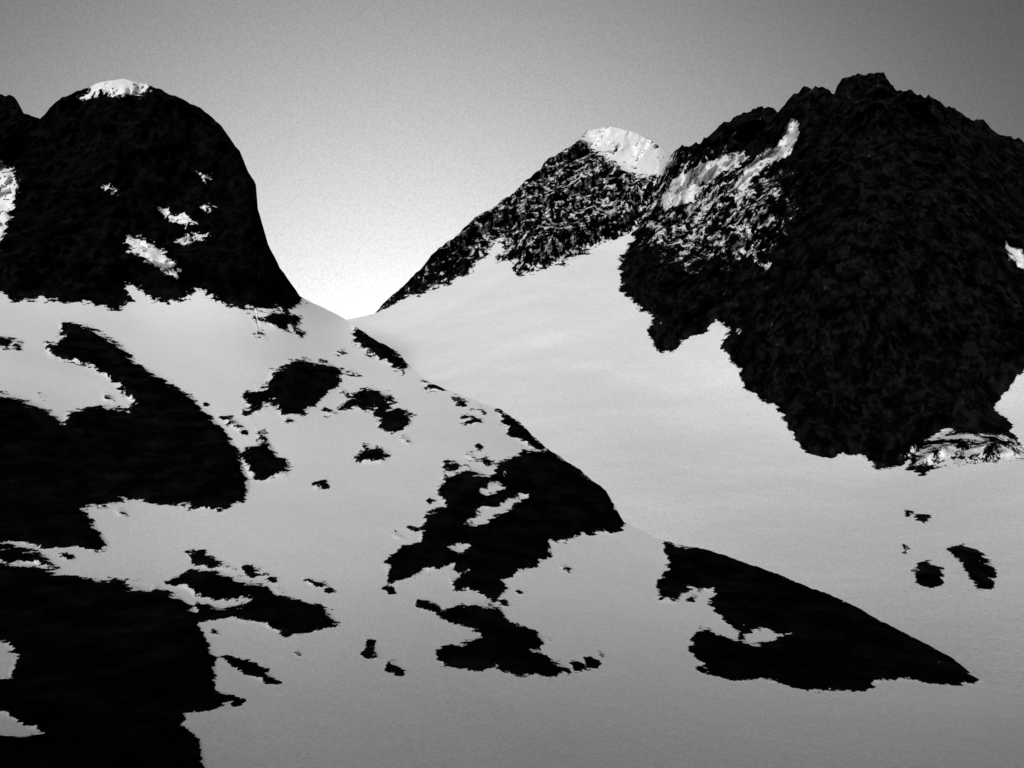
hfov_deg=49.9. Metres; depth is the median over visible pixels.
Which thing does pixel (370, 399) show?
rock outcrop
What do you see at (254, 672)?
rock outcrop
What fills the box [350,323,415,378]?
rock outcrop
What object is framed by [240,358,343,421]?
rock outcrop
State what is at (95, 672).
rock outcrop
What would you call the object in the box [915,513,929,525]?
rock outcrop
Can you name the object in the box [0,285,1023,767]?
snow slope
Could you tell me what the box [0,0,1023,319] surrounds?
sky
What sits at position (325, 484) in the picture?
rock outcrop
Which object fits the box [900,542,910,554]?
rock outcrop
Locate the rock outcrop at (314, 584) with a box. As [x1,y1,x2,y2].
[302,576,331,591]
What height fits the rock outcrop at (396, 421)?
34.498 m
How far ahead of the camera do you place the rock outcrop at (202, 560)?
333.25 m
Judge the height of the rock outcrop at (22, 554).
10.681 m
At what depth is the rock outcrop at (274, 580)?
312.31 m
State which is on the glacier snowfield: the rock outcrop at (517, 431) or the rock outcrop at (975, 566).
the rock outcrop at (975, 566)
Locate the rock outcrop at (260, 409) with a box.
[242,399,269,415]
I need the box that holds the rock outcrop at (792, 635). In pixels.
[654,541,985,694]
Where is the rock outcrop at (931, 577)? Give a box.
[911,560,947,594]
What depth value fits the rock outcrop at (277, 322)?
749.05 m
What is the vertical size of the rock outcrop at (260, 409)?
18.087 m
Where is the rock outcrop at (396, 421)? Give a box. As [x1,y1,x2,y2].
[372,405,415,437]
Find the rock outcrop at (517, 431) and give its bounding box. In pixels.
[496,408,545,452]
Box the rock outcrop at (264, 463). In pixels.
[242,441,291,484]
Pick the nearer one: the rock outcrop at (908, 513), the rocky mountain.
the rock outcrop at (908, 513)
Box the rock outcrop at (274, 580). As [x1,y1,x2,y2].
[260,573,281,587]
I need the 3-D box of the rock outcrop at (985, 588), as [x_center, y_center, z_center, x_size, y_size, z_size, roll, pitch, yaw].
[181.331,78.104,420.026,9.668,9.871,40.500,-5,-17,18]
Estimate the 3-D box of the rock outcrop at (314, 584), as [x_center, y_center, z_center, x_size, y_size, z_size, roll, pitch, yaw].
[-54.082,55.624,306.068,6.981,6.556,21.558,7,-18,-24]
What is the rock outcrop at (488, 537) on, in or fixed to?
on the snow slope
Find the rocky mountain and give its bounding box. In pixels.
[620,72,1023,473]
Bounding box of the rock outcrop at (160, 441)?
[0,319,253,554]
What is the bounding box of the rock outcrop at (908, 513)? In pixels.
[903,508,913,517]
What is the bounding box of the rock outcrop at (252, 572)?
[236,562,265,581]
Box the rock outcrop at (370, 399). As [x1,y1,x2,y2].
[332,384,399,413]
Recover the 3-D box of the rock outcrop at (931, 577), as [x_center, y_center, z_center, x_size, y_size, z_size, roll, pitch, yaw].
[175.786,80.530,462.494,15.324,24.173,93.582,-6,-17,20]
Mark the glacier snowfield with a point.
(689, 441)
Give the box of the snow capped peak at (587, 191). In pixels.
[377,127,649,310]
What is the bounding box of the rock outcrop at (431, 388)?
[420,379,449,395]
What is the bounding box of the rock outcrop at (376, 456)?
[354,446,393,467]
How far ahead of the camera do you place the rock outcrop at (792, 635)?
272.05 m
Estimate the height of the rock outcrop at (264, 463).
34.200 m
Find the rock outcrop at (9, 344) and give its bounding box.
[0,335,25,353]
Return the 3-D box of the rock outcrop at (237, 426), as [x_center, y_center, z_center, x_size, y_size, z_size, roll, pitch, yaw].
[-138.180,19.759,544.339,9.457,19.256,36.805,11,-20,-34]
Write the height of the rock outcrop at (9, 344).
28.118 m
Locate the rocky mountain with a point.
(843, 264)
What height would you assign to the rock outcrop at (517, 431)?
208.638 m
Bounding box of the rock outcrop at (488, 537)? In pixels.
[384,448,627,604]
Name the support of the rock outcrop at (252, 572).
on the snow slope
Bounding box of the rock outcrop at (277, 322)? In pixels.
[250,311,303,334]
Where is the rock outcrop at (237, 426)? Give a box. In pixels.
[216,413,247,433]
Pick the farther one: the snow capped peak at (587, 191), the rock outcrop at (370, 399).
the snow capped peak at (587, 191)
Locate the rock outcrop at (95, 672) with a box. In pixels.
[0,562,341,767]
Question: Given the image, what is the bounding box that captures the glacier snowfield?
[347,231,1023,703]
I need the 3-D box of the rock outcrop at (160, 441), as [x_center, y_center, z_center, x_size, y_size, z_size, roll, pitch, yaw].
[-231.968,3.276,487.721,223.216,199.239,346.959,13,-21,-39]
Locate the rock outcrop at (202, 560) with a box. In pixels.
[186,551,239,574]
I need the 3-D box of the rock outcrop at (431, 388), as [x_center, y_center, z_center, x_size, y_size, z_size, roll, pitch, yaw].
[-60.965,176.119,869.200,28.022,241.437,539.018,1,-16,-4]
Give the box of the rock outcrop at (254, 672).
[224,654,283,687]
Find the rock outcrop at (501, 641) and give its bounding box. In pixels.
[434,601,571,679]
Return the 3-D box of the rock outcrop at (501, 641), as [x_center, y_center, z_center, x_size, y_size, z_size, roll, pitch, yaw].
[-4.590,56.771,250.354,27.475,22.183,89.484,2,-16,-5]
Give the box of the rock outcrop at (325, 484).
[310,478,331,492]
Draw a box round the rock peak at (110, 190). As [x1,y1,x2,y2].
[0,79,303,316]
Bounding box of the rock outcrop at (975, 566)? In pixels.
[945,541,1000,583]
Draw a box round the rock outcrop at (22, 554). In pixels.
[0,543,63,571]
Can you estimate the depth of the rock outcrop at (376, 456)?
495.26 m
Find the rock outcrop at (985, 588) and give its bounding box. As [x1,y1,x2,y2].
[972,580,998,596]

